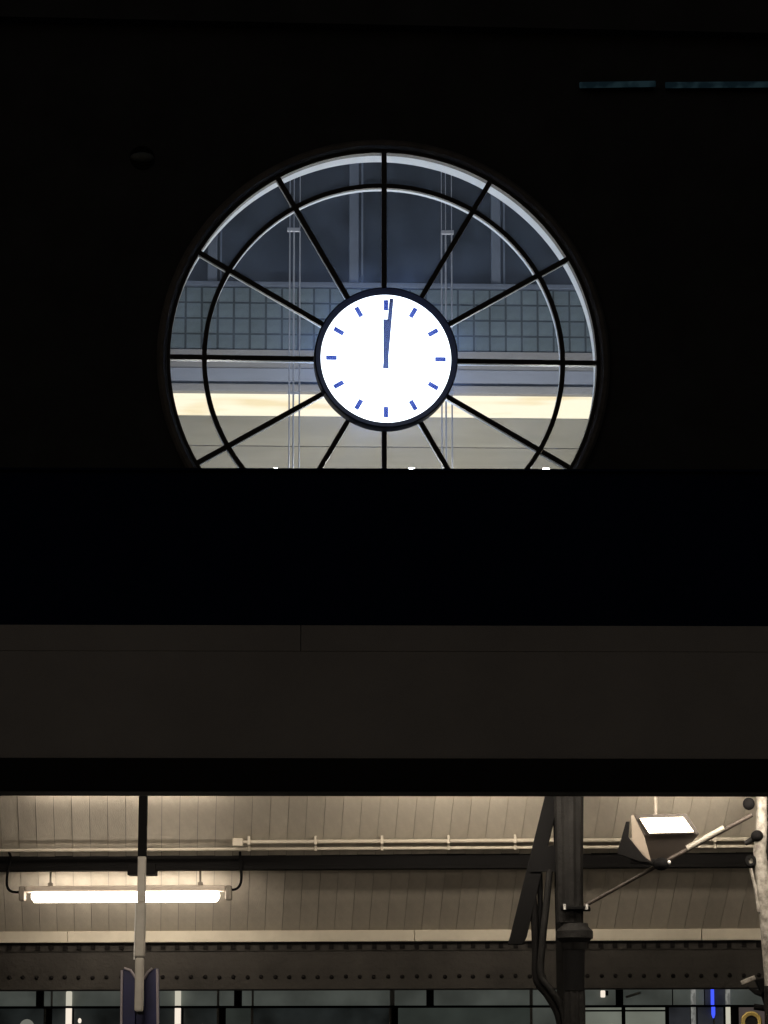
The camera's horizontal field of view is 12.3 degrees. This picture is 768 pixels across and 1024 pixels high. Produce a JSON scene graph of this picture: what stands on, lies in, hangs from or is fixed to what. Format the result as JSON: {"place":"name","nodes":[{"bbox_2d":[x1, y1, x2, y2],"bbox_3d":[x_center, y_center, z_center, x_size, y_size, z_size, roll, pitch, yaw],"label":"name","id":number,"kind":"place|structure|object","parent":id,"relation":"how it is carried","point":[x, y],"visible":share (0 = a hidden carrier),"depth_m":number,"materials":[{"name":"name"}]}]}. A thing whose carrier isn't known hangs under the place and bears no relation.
{"place":"outdoors","nodes":[
{"label":"outdoors","id":0,"kind":"place"},
{"bbox_3d":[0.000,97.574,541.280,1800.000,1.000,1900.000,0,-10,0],"label":"ground","id":1,"kind":"structure","parent":0,"visible":0},
{"bbox_2d":[0,989,764,1023],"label":"glazed facade","id":2,"kind":"structure","parent":1,"relation":"on","point":[379,1007],"depth_m":33.20,"materials":[{"name":"grey glass"}]},
{"bbox_2d":[66,991,71,1023],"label":"light bar","id":3,"kind":"object","parent":2,"relation":"attached to","point":[68,1007],"visible":1,"depth_m":33.28,"materials":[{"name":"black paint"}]},
{"bbox_2d":[175,991,180,1023],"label":"light bar","id":4,"kind":"object","parent":2,"relation":"attached to","point":[177,1007],"visible":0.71,"depth_m":33.23,"materials":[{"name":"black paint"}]},
{"bbox_2d":[600,990,607,996],"bbox_3d":[2.051,4.486,33.065,0.072,0.064,0.098,-1,-10,3],"label":"spot lamp","id":5,"kind":"object","parent":2,"relation":"attached to","point":[603,993],"visible":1,"depth_m":33.02,"materials":[{"name":"black paint"}]},
{"bbox_2d":[626,992,640,997],"bbox_3d":[2.321,4.495,33.080,0.144,0.062,0.012,-1,-10,3],"label":"reflector strip","id":6,"kind":"object","parent":2,"relation":"attached to","point":[631,995],"visible":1,"depth_m":33.07,"materials":[{"name":"grey metal"}]},
{"bbox_2d":[691,989,695,1023],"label":"light bar","id":7,"kind":"object","parent":2,"relation":"attached to","point":[693,1007],"visible":0.71,"depth_m":32.98,"materials":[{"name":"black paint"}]},
{"bbox_2d":[711,989,714,1023],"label":"neon tube","id":8,"kind":"object","parent":2,"relation":"attached to","point":[712,1003],"visible":0.88,"depth_m":32.98,"materials":[{"name":"blue glass"}]},
{"bbox_2d":[725,989,730,1023],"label":"light bar","id":9,"kind":"object","parent":2,"relation":"attached to","point":[727,1000],"visible":0.71,"depth_m":32.97,"materials":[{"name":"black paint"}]},
{"bbox_2d":[0,467,767,796],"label":"canopy","id":10,"kind":"object","parent":1,"relation":"on","point":[382,631],"visible":1,"depth_m":22.18,"materials":[{"name":"black metal"}]},
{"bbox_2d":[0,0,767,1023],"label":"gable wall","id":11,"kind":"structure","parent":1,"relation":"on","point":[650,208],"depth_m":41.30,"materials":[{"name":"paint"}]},
{"bbox_2d":[130,146,153,169],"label":"bulkhead lamp","id":12,"kind":"object","parent":11,"relation":"attached to","point":[141,157],"visible":1,"depth_m":41.09,"materials":[{"name":"black paint"}]},
{"bbox_2d":[167,150,599,468],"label":"round window","id":13,"kind":"structure","parent":11,"relation":"attached to","point":[384,188],"depth_m":41.04,"materials":[{"name":"black metal"}]},
{"bbox_2d":[313,287,457,431],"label":"station clock","id":14,"kind":"object","parent":13,"relation":"attached to","point":[385,359],"visible":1,"depth_m":40.70,"materials":[{"name":"white glass"}]},
{"bbox_2d":[579,81,655,90],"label":"window pane","id":15,"kind":"object","parent":11,"relation":"attached to","point":[631,85],"visible":1,"depth_m":41.56,"materials":[{"name":"glass"}]},
{"bbox_2d":[665,81,767,91],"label":"window pane","id":16,"kind":"object","parent":11,"relation":"attached to","point":[756,86],"visible":1,"depth_m":41.65,"materials":[{"name":"glass"}]},
{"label":"platform","id":17,"kind":"structure","parent":1,"relation":"on","visible":0},
{"bbox_2d":[20,1019,33,1023],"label":"globe lamp","id":18,"kind":"object","parent":17,"relation":"on","point":[26,1021],"visible":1,"depth_m":32.81,"materials":[{"name":"white glass"}]},
{"bbox_2d":[0,796,763,990],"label":"roof","id":19,"kind":"structure","parent":17,"relation":"on","point":[305,920],"depth_m":29.47,"materials":[{"name":"grey metal"}]},
{"bbox_2d":[5,851,242,902],"bbox_3d":[-2.129,2.963,29.153,1.980,0.472,0.173,-1,-10,4],"label":"fluorescent fixture","id":20,"kind":"object","parent":19,"relation":"hanging from","point":[199,892],"visible":1,"depth_m":29.11,"materials":[{"name":"black paint"}]},
{"bbox_2d":[133,796,147,1011],"bbox_3d":[-1.766,2.284,25.912,0.095,2.699,0.066,-1,-10,4],"label":"hanging pole","id":21,"kind":"object","parent":19,"relation":"hanging from","point":[140,927],"visible":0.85,"depth_m":25.78,"materials":[{"name":"grey metal"}]},
{"bbox_2d":[120,957,159,1023],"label":"blue box","id":22,"kind":"object","parent":21,"relation":"attached to","point":[129,1014],"visible":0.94,"depth_m":25.79,"materials":[{"name":"metal"}]},
{"bbox_2d":[0,843,753,851],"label":"ceiling pipe","id":23,"kind":"object","parent":19,"relation":"attached to","point":[382,848],"visible":0.77,"depth_m":28.89,"materials":[{"name":"grey metal"}]},
{"bbox_2d":[233,835,749,846],"bbox_3d":[1.441,2.645,28.695,5.351,0.079,0.060,-1,-10,4],"label":"ceiling pipe","id":24,"kind":"object","parent":19,"relation":"attached to","point":[239,842],"visible":0.81,"depth_m":28.76,"materials":[{"name":"grey metal"}]},
{"bbox_2d":[653,797,656,813],"bbox_3d":[2.119,2.138,27.777,0.100,0.527,0.100,-1,-10,4],"label":"hanger rod","id":25,"kind":"object","parent":19,"relation":"hanging from","point":[654,805],"visible":0.24,"depth_m":27.74,"materials":[{"name":"brown metal"}]},
{"bbox_2d":[617,814,698,870],"bbox_3d":[2.135,2.580,27.688,0.637,0.441,0.300,-1,-10,4],"label":"floodlight","id":26,"kind":"object","parent":25,"relation":"hanging from","point":[666,835],"visible":1,"depth_m":27.61,"materials":[{"name":"grey metal"}]},
{"bbox_2d":[508,797,592,1023],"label":"iron column","id":27,"kind":"structure","parent":17,"relation":"on","point":[561,858],"depth_m":27.83,"materials":[{"name":"black metal"}]},
{"bbox_2d":[584,813,752,905],"bbox_3d":[2.211,2.708,27.675,1.332,0.720,0.115,-2,-10,10],"label":"tie rod","id":28,"kind":"object","parent":27,"relation":"attached to","point":[718,831],"visible":1,"depth_m":27.64,"materials":[{"name":"grey metal"}]},
{"bbox_2d":[741,1011,761,1023],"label":"round sign","id":29,"kind":"object","parent":17,"relation":"on","point":[750,1017],"visible":1,"depth_m":27.62,"materials":[{"name":"metal"}]},
{"bbox_2d":[743,797,767,1023],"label":"painted column","id":30,"kind":"structure","parent":17,"relation":"on","point":[758,860],"depth_m":27.55,"materials":[{"name":"paint"}]},
{"bbox_2d":[741,975,763,1010],"bbox_3d":[2.957,3.774,27.783,0.338,0.308,0.205,-1,-10,4],"label":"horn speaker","id":31,"kind":"object","parent":30,"relation":"attached to","point":[759,982],"visible":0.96,"depth_m":27.72},
{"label":"hall floor","id":32,"kind":"structure","parent":0,"visible":0},
{"bbox_2d":[170,162,593,468],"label":"hall wall","id":33,"kind":"structure","parent":32,"relation":"on","point":[488,263],"depth_m":56.40,"materials":[{"name":"tile"}]},
{"bbox_2d":[173,393,591,418],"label":"cove light","id":34,"kind":"object","parent":33,"relation":"on","point":[501,407],"depth_m":56.17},
{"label":"hall ceiling","id":35,"kind":"structure","parent":0,"visible":0},
{"bbox_2d":[287,176,300,467],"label":"cable bundle","id":36,"kind":"object","parent":35,"relation":"hanging from","point":[290,230],"visible":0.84,"depth_m":51.14,"materials":[{"name":"metal"}]},
{"bbox_2d":[441,172,453,468],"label":"cable bundle","id":37,"kind":"object","parent":35,"relation":"hanging from","point":[445,232],"visible":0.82,"depth_m":51.33,"materials":[{"name":"metal"}]}
]}

